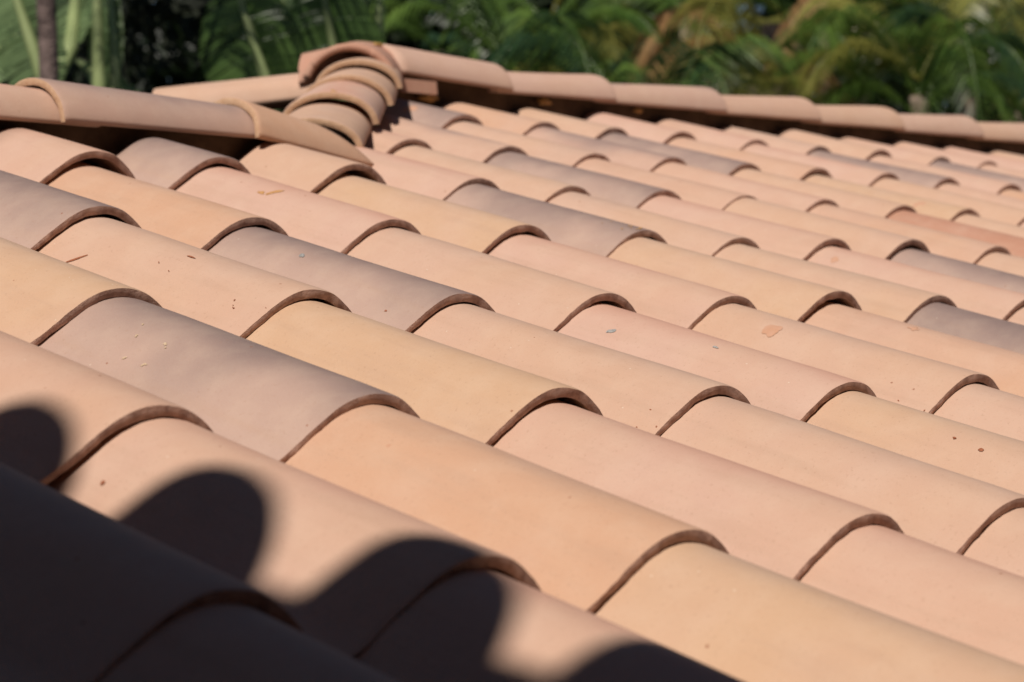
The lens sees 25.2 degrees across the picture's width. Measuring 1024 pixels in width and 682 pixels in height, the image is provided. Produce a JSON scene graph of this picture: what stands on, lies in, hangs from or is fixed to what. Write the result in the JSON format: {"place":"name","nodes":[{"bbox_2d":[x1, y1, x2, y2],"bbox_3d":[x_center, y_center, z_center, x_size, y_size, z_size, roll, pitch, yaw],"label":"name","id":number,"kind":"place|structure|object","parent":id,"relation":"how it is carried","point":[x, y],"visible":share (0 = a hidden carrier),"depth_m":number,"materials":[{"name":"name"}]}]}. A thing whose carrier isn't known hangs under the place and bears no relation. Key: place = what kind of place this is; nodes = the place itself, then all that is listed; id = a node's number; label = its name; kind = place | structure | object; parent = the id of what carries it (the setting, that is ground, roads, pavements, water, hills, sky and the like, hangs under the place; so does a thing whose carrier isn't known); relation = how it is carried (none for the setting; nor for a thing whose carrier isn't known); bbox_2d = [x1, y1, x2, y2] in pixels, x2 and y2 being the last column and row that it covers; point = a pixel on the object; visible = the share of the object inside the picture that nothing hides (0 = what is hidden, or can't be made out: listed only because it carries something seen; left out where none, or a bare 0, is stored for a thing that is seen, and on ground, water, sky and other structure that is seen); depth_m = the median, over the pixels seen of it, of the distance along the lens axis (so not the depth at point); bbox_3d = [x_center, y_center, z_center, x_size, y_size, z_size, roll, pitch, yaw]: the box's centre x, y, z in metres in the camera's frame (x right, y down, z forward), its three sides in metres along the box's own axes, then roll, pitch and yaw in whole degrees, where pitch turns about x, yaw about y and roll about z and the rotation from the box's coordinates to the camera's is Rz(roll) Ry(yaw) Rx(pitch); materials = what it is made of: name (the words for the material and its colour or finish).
{"place":"outdoors","nodes":[
{"label":"outdoors","id":0,"kind":"place"},
{"label":"ground","id":1,"kind":"structure","parent":0,"visible":0},
{"bbox_2d":[0,0,91,84],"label":"banana plant","id":2,"kind":"object","parent":1,"relation":"on","point":[15,50],"visible":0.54,"depth_m":8.62,"materials":[{"name":"green plant"}]},
{"bbox_2d":[36,0,58,80],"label":"palm tree","id":3,"kind":"object","parent":1,"relation":"on","point":[47,40],"visible":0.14,"depth_m":8.26,"materials":[{"name":"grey plant"}]},
{"bbox_2d":[76,0,138,91],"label":"banana plant","id":4,"kind":"object","parent":1,"relation":"on","point":[103,66],"visible":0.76,"depth_m":8.92,"materials":[{"name":"green plant"}]},
{"bbox_2d":[9,0,338,93],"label":"dark hedge","id":5,"kind":"object","parent":1,"relation":"on","point":[182,14],"visible":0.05,"depth_m":11.27,"materials":[{"name":"green plant"}]},
{"bbox_2d":[199,0,384,112],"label":"banana plant","id":6,"kind":"object","parent":1,"relation":"on","point":[285,49],"visible":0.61,"depth_m":9.26,"materials":[{"name":"green plant"}]},
{"bbox_2d":[367,0,536,72],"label":"palm tree","id":7,"kind":"object","parent":1,"relation":"on","point":[412,29],"visible":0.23,"depth_m":19.43,"materials":[{"name":"green plant"}]},
{"bbox_2d":[0,70,1023,159],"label":"house","id":8,"kind":"structure","parent":1,"relation":"on","point":[114,140],"depth_m":5.61,"materials":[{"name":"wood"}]},
{"bbox_2d":[0,84,99,127],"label":"ridge cap","id":9,"kind":"object","parent":8,"relation":"on","point":[24,104],"visible":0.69,"depth_m":3.53,"materials":[{"name":"pink ceramic"}]},
{"bbox_2d":[0,127,135,183],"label":"roof tile","id":10,"kind":"object","parent":8,"relation":"on","point":[42,158],"visible":0.62,"depth_m":3.38,"materials":[{"name":"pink ceramic"}]},
{"bbox_2d":[0,170,140,249],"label":"roof tile","id":11,"kind":"object","parent":8,"relation":"on","point":[34,215],"visible":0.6,"depth_m":2.92,"materials":[{"name":"ceramic"}]},
{"bbox_2d":[0,237,162,345],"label":"roof tile","id":12,"kind":"object","parent":8,"relation":"on","point":[43,296],"visible":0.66,"depth_m":2.46,"materials":[{"name":"orange ceramic"}]},
{"bbox_2d":[0,331,212,484],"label":"roof tile","id":13,"kind":"object","parent":8,"relation":"on","point":[59,414],"visible":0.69,"depth_m":1.99,"materials":[{"name":"orange ceramic"}]},
{"bbox_2d":[14,77,256,138],"bbox_3d":[-0.598,-0.378,3.770,0.461,0.078,0.199,0,1,-44],"label":"ridge cap","id":14,"kind":"object","parent":8,"relation":"on","point":[78,103],"visible":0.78,"depth_m":3.67,"materials":[{"name":"ceramic"}]},
{"bbox_2d":[0,462,303,681],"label":"roof tile","id":15,"kind":"object","parent":8,"relation":"on","point":[88,594],"visible":0.81,"depth_m":1.54,"materials":[{"name":"beige ceramic"}]},
{"bbox_2d":[45,161,287,249],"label":"roof tile","id":16,"kind":"object","parent":8,"relation":"on","point":[198,222],"visible":0.45,"depth_m":3.15,"materials":[{"name":"orange ceramic"}]},
{"bbox_2d":[115,137,250,189],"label":"roof tile","id":17,"kind":"object","parent":8,"relation":"on","point":[168,164],"visible":0.47,"depth_m":3.56,"materials":[{"name":"ceramic"}]},
{"bbox_2d":[35,215,350,337],"bbox_3d":[-0.416,-0.075,2.758,0.263,0.091,0.463,0,15,-45],"label":"roof tile","id":18,"kind":"object","parent":8,"relation":"on","point":[238,298],"visible":0.69,"depth_m":2.70,"materials":[{"name":"orange ceramic"}]},
{"bbox_2d":[37,297,420,462],"bbox_3d":[-0.319,0.034,2.299,0.263,0.091,0.463,-1,15,-45],"label":"roof tile","id":19,"kind":"object","parent":8,"relation":"on","point":[274,404],"visible":0.69,"depth_m":2.24,"materials":[{"name":"ceramic"}]},
{"bbox_2d":[152,70,331,109],"bbox_3d":[-0.618,-0.564,5.235,0.394,0.074,0.197,-7,0,1],"label":"ridge cap","id":20,"kind":"object","parent":8,"relation":"on","point":[276,92],"visible":0.5,"depth_m":5.16,"materials":[{"name":"orange ceramic"}]},
{"bbox_2d":[98,603,397,681],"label":"roof tile","id":21,"kind":"object","parent":8,"relation":"on","point":[228,642],"visible":0.72,"depth_m":1.45,"materials":[{"name":"beige ceramic"}]},
{"bbox_2d":[47,416,541,659],"bbox_3d":[-0.211,0.145,1.843,0.263,0.094,0.463,-1,15,-45],"label":"roof tile","id":22,"kind":"object","parent":8,"relation":"on","point":[351,574],"visible":0.62,"depth_m":1.78,"materials":[{"name":"orange ceramic"}]},
{"bbox_2d":[173,164,421,253],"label":"roof tile","id":23,"kind":"object","parent":8,"relation":"on","point":[323,221],"visible":0.47,"depth_m":3.35,"materials":[{"name":"pink ceramic"}]},
{"bbox_2d":[238,142,386,192],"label":"roof tile","id":24,"kind":"object","parent":8,"relation":"on","point":[308,170],"visible":0.45,"depth_m":3.74,"materials":[{"name":"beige ceramic"}]},
{"bbox_2d":[206,225,494,331],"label":"roof tile","id":25,"kind":"object","parent":8,"relation":"on","point":[392,297],"visible":0.47,"depth_m":2.88,"materials":[{"name":"ceramic"}]},
{"bbox_2d":[347,128,432,153],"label":"roof tile","id":26,"kind":"object","parent":8,"relation":"on","point":[384,141],"visible":0.23,"depth_m":4.35,"materials":[{"name":"orange ceramic"}]},
{"bbox_2d":[245,299,602,444],"bbox_3d":[-0.138,0.032,2.473,0.263,0.091,0.463,0,15,-45],"label":"roof tile","id":27,"kind":"object","parent":8,"relation":"on","point":[479,398],"visible":0.52,"depth_m":2.41,"materials":[{"name":"orange ceramic"}]},
{"bbox_2d":[352,144,499,200],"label":"roof tile","id":28,"kind":"object","parent":8,"relation":"on","point":[429,180],"visible":0.32,"depth_m":3.91,"materials":[{"name":"orange ceramic"}]},
{"bbox_2d":[213,98,373,166],"bbox_3d":[-0.391,-0.357,3.972,0.199,0.076,0.274,0,-8,45],"label":"ridge cap","id":29,"kind":"object","parent":28,"relation":"on","point":[271,125],"visible":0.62,"depth_m":3.88,"materials":[{"name":"orange ceramic"}]},
{"bbox_2d":[289,99,372,146],"bbox_3d":[-0.358,-0.412,4.285,0.191,0.056,0.410,0,11,1],"label":"ridge cap","id":30,"kind":"object","parent":28,"relation":"on","point":[353,121],"visible":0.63,"depth_m":4.22,"materials":[{"name":"beige ceramic"}]},
{"bbox_2d":[283,80,385,123],"bbox_3d":[-0.347,-0.481,4.548,0.190,0.064,0.376,0,11,1],"label":"ridge cap","id":31,"kind":"object","parent":30,"relation":"on","point":[370,100],"visible":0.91,"depth_m":4.42,"materials":[{"name":"orange ceramic"}]},
{"bbox_2d":[304,66,397,105],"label":"ridge cap","id":32,"kind":"object","parent":31,"relation":"on","point":[383,83],"visible":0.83,"depth_m":4.69,"materials":[{"name":"beige ceramic"}]},
{"bbox_2d":[315,56,402,88],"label":"ridge cap","id":33,"kind":"object","parent":32,"relation":"on","point":[396,75],"visible":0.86,"depth_m":4.90,"materials":[{"name":"orange ceramic"}]},
{"bbox_2d":[298,41,437,94],"bbox_3d":[-0.328,-0.626,5.163,0.310,0.120,0.387,0,0,1],"label":"saddle cap","id":34,"kind":"object","parent":33,"relation":"on","point":[312,65],"visible":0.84,"depth_m":5.16,"materials":[{"name":"orange ceramic"}]},
{"bbox_2d":[315,173,550,253],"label":"roof tile","id":35,"kind":"object","parent":8,"relation":"on","point":[465,226],"visible":0.46,"depth_m":3.51,"materials":[{"name":"orange ceramic"}]},
{"bbox_2d":[384,97,483,128],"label":"roof tile","id":36,"kind":"object","parent":8,"relation":"on","point":[426,114],"visible":0.32,"depth_m":5.01,"materials":[{"name":"ceramic"}]},
{"bbox_2d":[383,44,513,90],"bbox_3d":[-0.198,-0.642,5.402,0.378,0.079,0.223,3,-1,-44],"label":"ridge cap","id":37,"kind":"object","parent":8,"relation":"on","point":[424,64],"visible":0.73,"depth_m":5.33,"materials":[{"name":"orange ceramic"}]},
{"bbox_2d":[372,113,528,162],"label":"roof tile","id":38,"kind":"object","parent":8,"relation":"on","point":[475,148],"visible":0.38,"depth_m":4.59,"materials":[{"name":"ceramic"}]},
{"bbox_2d":[391,144,590,201],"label":"roof tile","id":39,"kind":"object","parent":8,"relation":"on","point":[527,185],"visible":0.31,"depth_m":4.14,"materials":[{"name":"orange ceramic"}]},
{"bbox_2d":[346,226,636,331],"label":"roof tile","id":40,"kind":"object","parent":8,"relation":"on","point":[549,301],"visible":0.5,"depth_m":3.06,"materials":[{"name":"beige ceramic"}]},
{"bbox_2d":[440,102,559,134],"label":"roof tile","id":41,"kind":"object","parent":8,"relation":"on","point":[505,121],"visible":0.37,"depth_m":5.19,"materials":[{"name":"orange ceramic"}]},
{"bbox_2d":[285,404,728,612],"bbox_3d":[-0.046,0.138,2.021,0.263,0.091,0.463,0,15,-45],"label":"roof tile","id":42,"kind":"object","parent":8,"relation":"on","point":[583,546],"visible":0.58,"depth_m":1.96,"materials":[{"name":"orange ceramic"}]},
{"bbox_2d":[445,120,610,166],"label":"roof tile","id":43,"kind":"object","parent":8,"relation":"on","point":[552,151],"visible":0.3,"depth_m":4.78,"materials":[{"name":"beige ceramic"}]},
{"bbox_2d":[356,568,743,681],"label":"roof tile","id":44,"kind":"object","parent":8,"relation":"on","point":[485,625],"visible":0.75,"depth_m":1.60,"materials":[{"name":"orange ceramic"}]},
{"bbox_2d":[487,72,616,101],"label":"ridge cap","id":45,"kind":"object","parent":8,"relation":"on","point":[587,86],"visible":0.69,"depth_m":5.61,"materials":[{"name":"pink ceramic"}]},
{"bbox_2d":[446,184,666,256],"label":"roof tile","id":46,"kind":"object","parent":8,"relation":"on","point":[598,235],"visible":0.52,"depth_m":3.67,"materials":[{"name":"ceramic"}]},
{"bbox_2d":[512,108,628,138],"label":"roof tile","id":47,"kind":"object","parent":8,"relation":"on","point":[580,127],"visible":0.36,"depth_m":5.38,"materials":[{"name":"orange ceramic"}]},
{"bbox_2d":[410,302,749,435],"bbox_3d":[0.039,0.035,2.648,0.262,0.095,0.463,-1,15,-44],"label":"roof tile","id":48,"kind":"object","parent":8,"relation":"on","point":[655,398],"visible":0.53,"depth_m":2.59,"materials":[{"name":"orange ceramic"}]},
{"bbox_2d":[487,151,681,208],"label":"roof tile","id":49,"kind":"object","parent":8,"relation":"on","point":[638,195],"visible":0.32,"depth_m":4.32,"materials":[{"name":"ceramic"}]},
{"bbox_2d":[526,126,686,171],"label":"roof tile","id":50,"kind":"object","parent":8,"relation":"on","point":[638,158],"visible":0.41,"depth_m":4.96,"materials":[{"name":"ceramic"}]},
{"bbox_2d":[486,233,755,329],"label":"roof tile","id":51,"kind":"object","parent":8,"relation":"on","point":[691,305],"visible":0.43,"depth_m":3.23,"materials":[{"name":"orange ceramic"}]},
{"bbox_2d":[582,112,696,143],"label":"roof tile","id":52,"kind":"object","parent":8,"relation":"on","point":[648,131],"visible":0.41,"depth_m":5.56,"materials":[{"name":"orange ceramic"}]},
{"bbox_2d":[548,192,759,255],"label":"roof tile","id":53,"kind":"object","parent":8,"relation":"on","point":[692,236],"visible":0.35,"depth_m":3.86,"materials":[{"name":"orange ceramic"}]},
{"bbox_2d":[593,83,727,112],"bbox_3d":[0.327,-0.635,5.917,0.486,0.076,0.199,-1,1,-44],"label":"ridge cap","id":54,"kind":"object","parent":8,"relation":"on","point":[698,98],"visible":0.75,"depth_m":5.89,"materials":[{"name":"ceramic"}]},
{"bbox_2d":[576,158,757,209],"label":"roof tile","id":55,"kind":"object","parent":8,"relation":"on","point":[703,194],"visible":0.34,"depth_m":4.50,"materials":[{"name":"orange ceramic"}]},
{"bbox_2d":[599,132,760,174],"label":"roof tile","id":56,"kind":"object","parent":8,"relation":"on","point":[711,162],"visible":0.33,"depth_m":5.13,"materials":[{"name":"ceramic"}]},
{"bbox_2d":[490,399,903,580],"bbox_3d":[0.133,0.140,2.195,0.263,0.094,0.463,0,15,-44],"label":"roof tile","id":57,"kind":"object","parent":8,"relation":"on","point":[790,529],"visible":0.53,"depth_m":2.14,"materials":[{"name":"orange ceramic"}]},
{"bbox_2d":[654,119,768,150],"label":"roof tile","id":58,"kind":"object","parent":8,"relation":"on","point":[719,137],"visible":0.36,"depth_m":5.73,"materials":[{"name":"pink ceramic"}]},
{"bbox_2d":[557,302,875,421],"bbox_3d":[0.209,0.032,2.825,0.263,0.091,0.463,0,15,-45],"label":"roof tile","id":59,"kind":"object","parent":8,"relation":"on","point":[785,387],"visible":0.51,"depth_m":2.77,"materials":[{"name":"pink ceramic"}]},
{"bbox_2d":[609,237,861,321],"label":"roof tile","id":60,"kind":"object","parent":8,"relation":"on","point":[796,299],"visible":0.43,"depth_m":3.40,"materials":[{"name":"orange ceramic"}]},
{"bbox_2d":[639,196,851,260],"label":"roof tile","id":61,"kind":"object","parent":8,"relation":"on","point":[801,244],"visible":0.45,"depth_m":4.04,"materials":[{"name":"pink ceramic"}]},
{"bbox_2d":[653,162,838,211],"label":"roof tile","id":62,"kind":"object","parent":8,"relation":"on","point":[805,202],"visible":0.29,"depth_m":4.69,"materials":[{"name":"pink ceramic"}]},
{"bbox_2d":[667,136,832,179],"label":"roof tile","id":63,"kind":"object","parent":8,"relation":"on","point":[785,168],"visible":0.23,"depth_m":5.31,"materials":[{"name":"orange ceramic"}]},
{"bbox_2d":[705,95,821,121],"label":"ridge cap","id":64,"kind":"object","parent":8,"relation":"on","point":[790,108],"visible":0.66,"depth_m":6.18,"materials":[{"name":"orange ceramic"}]},
{"bbox_2d":[719,126,830,154],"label":"roof tile","id":65,"kind":"object","parent":8,"relation":"on","point":[787,144],"visible":0.24,"depth_m":5.90,"materials":[{"name":"orange ceramic"}]},
{"bbox_2d":[592,541,1023,681],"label":"roof tile","id":66,"kind":"object","parent":8,"relation":"on","point":[737,617],"visible":0.63,"depth_m":1.75,"materials":[{"name":"orange ceramic"}]},
{"bbox_2d":[743,144,898,186],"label":"roof tile","id":67,"kind":"object","parent":8,"relation":"on","point":[870,177],"visible":0.3,"depth_m":5.47,"materials":[{"name":"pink ceramic"}]},
{"bbox_2d":[731,168,916,217],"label":"roof tile","id":68,"kind":"object","parent":8,"relation":"on","point":[864,203],"visible":0.27,"depth_m":4.85,"materials":[{"name":"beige ceramic"}]},
{"bbox_2d":[724,198,930,259],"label":"roof tile","id":69,"kind":"object","parent":8,"relation":"on","point":[871,241],"visible":0.38,"depth_m":4.22,"materials":[{"name":"beige ceramic"}]},
{"bbox_2d":[776,129,892,159],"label":"roof tile","id":70,"kind":"object","parent":8,"relation":"on","point":[846,148],"visible":0.34,"depth_m":6.08,"materials":[{"name":"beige ceramic"}]},
{"bbox_2d":[714,243,956,322],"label":"roof tile","id":71,"kind":"object","parent":8,"relation":"on","point":[888,299],"visible":0.42,"depth_m":3.57,"materials":[{"name":"orange ceramic"}]},
{"bbox_2d":[660,394,1023,554],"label":"roof tile","id":72,"kind":"object","parent":8,"relation":"on","point":[952,511],"visible":0.59,"depth_m":2.32,"materials":[{"name":"orange ceramic"}]},
{"bbox_2d":[692,303,999,413],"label":"roof tile","id":73,"kind":"object","parent":8,"relation":"on","point":[927,385],"visible":0.57,"depth_m":2.95,"materials":[{"name":"beige ceramic"}]},
{"bbox_2d":[801,105,904,129],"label":"ridge cap","id":74,"kind":"object","parent":8,"relation":"on","point":[880,117],"visible":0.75,"depth_m":6.46,"materials":[{"name":"beige ceramic"}]},
{"bbox_2d":[809,150,959,187],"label":"roof tile","id":75,"kind":"object","parent":8,"relation":"on","point":[931,180],"visible":0.23,"depth_m":5.64,"materials":[{"name":"ceramic"}]},
{"bbox_2d":[802,174,979,220],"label":"roof tile","id":76,"kind":"object","parent":8,"relation":"on","point":[937,209],"visible":0.33,"depth_m":5.02,"materials":[{"name":"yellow ceramic"}]},
{"bbox_2d":[838,137,950,164],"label":"roof tile","id":77,"kind":"object","parent":8,"relation":"on","point":[912,155],"visible":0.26,"depth_m":6.23,"materials":[{"name":"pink ceramic"}]},
{"bbox_2d":[809,204,1010,263],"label":"roof tile","id":78,"kind":"object","parent":8,"relation":"on","point":[957,247],"visible":0.34,"depth_m":4.38,"materials":[{"name":"orange ceramic"}]},
{"bbox_2d":[799,524,1023,664],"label":"roof tile","id":79,"kind":"object","parent":8,"relation":"on","point":[934,588],"visible":0.41,"depth_m":1.95,"materials":[{"name":"pink ceramic"}]},
{"bbox_2d":[802,301,1023,396],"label":"roof tile","id":80,"kind":"object","parent":8,"relation":"on","point":[1002,368],"visible":0.36,"depth_m":3.17,"materials":[{"name":"orange ceramic"}]},
{"bbox_2d":[805,390,1023,494],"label":"roof tile","id":81,"kind":"object","parent":8,"relation":"on","point":[996,459],"visible":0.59,"depth_m":2.56,"materials":[{"name":"orange ceramic"}]},
{"bbox_2d":[806,245,1023,319],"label":"roof tile","id":82,"kind":"object","parent":8,"relation":"on","point":[991,301],"visible":0.38,"depth_m":3.77,"materials":[{"name":"pink ceramic"}]},
{"bbox_2d":[893,114,983,137],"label":"ridge cap","id":83,"kind":"object","parent":8,"relation":"on","point":[957,125],"visible":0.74,"depth_m":6.73,"materials":[{"name":"ceramic"}]},
{"bbox_2d":[868,155,1021,193],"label":"roof tile","id":84,"kind":"object","parent":8,"relation":"on","point":[980,183],"visible":0.26,"depth_m":5.82,"materials":[{"name":"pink ceramic"}]},
{"bbox_2d":[871,178,1023,225],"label":"roof tile","id":85,"kind":"object","parent":8,"relation":"on","point":[998,212],"visible":0.27,"depth_m":5.22,"materials":[{"name":"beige ceramic"}]},
{"bbox_2d":[888,247,1023,293],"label":"roof tile","id":86,"kind":"object","parent":8,"relation":"on","point":[958,268],"visible":0.32,"depth_m":4.03,"materials":[{"name":"ceramic"}]},
{"bbox_2d":[888,210,1023,257],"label":"roof tile","id":87,"kind":"object","parent":8,"relation":"on","point":[1013,245],"visible":0.27,"depth_m":4.62,"materials":[{"name":"orange ceramic"}]},
{"bbox_2d":[907,302,1023,353],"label":"roof tile","id":88,"kind":"object","parent":8,"relation":"on","point":[967,324],"visible":0.42,"depth_m":3.41,"materials":[{"name":"ceramic"}]},
{"bbox_2d":[933,382,1023,440],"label":"roof tile","id":89,"kind":"object","parent":8,"relation":"on","point":[987,408],"visible":0.38,"depth_m":2.80,"materials":[{"name":"beige ceramic"}]},
{"bbox_2d":[962,508,1023,576],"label":"roof tile","id":90,"kind":"object","parent":8,"relation":"on","point":[998,542],"visible":0.23,"depth_m":2.18,"materials":[{"name":"beige ceramic"}]},
{"bbox_2d":[965,122,1023,142],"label":"ridge cap","id":91,"kind":"object","parent":8,"relation":"on","point":[1007,132],"visible":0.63,"depth_m":6.96,"materials":[{"name":"beige ceramic"}]},
{"bbox_2d":[0,0,1023,122],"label":"foliage","id":92,"kind":"object","parent":1,"relation":"on","point":[174,75],"visible":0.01,"depth_m":23.99,"materials":[{"name":"green plant"}]},
{"bbox_2d":[383,0,665,82],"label":"palm tree","id":93,"kind":"object","parent":1,"relation":"on","point":[578,19],"visible":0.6,"depth_m":14.77,"materials":[{"name":"green plant"}]},
{"bbox_2d":[449,0,691,85],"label":"palm tree","id":94,"kind":"object","parent":1,"relation":"on","point":[617,55],"visible":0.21,"depth_m":17.73,"materials":[{"name":"green plant"}]},
{"bbox_2d":[484,8,803,96],"bbox_3d":[0.844,0.431,14.501,2.175,5.184,2.263,0,1,-44],"label":"palm tree","id":95,"kind":"object","parent":1,"relation":"on","point":[727,49],"visible":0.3,"depth_m":14.50,"materials":[{"name":"green plant"}]},
{"bbox_2d":[602,0,890,107],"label":"palm tree","id":96,"kind":"object","parent":1,"relation":"on","point":[682,11],"visible":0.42,"depth_m":15.20,"materials":[{"name":"green plant"}]},
{"bbox_2d":[622,0,926,96],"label":"palm tree","id":97,"kind":"object","parent":1,"relation":"on","point":[769,32],"visible":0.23,"depth_m":17.39,"materials":[{"name":"green plant"}]},
{"bbox_2d":[787,0,1023,122],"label":"palm tree","id":98,"kind":"object","parent":1,"relation":"on","point":[863,14],"visible":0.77,"depth_m":14.75,"materials":[{"name":"green plant"}]},
{"bbox_2d":[849,0,1023,122],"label":"palm tree","id":99,"kind":"object","parent":1,"relation":"on","point":[908,15],"visible":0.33,"depth_m":15.22,"materials":[{"name":"green plant"}]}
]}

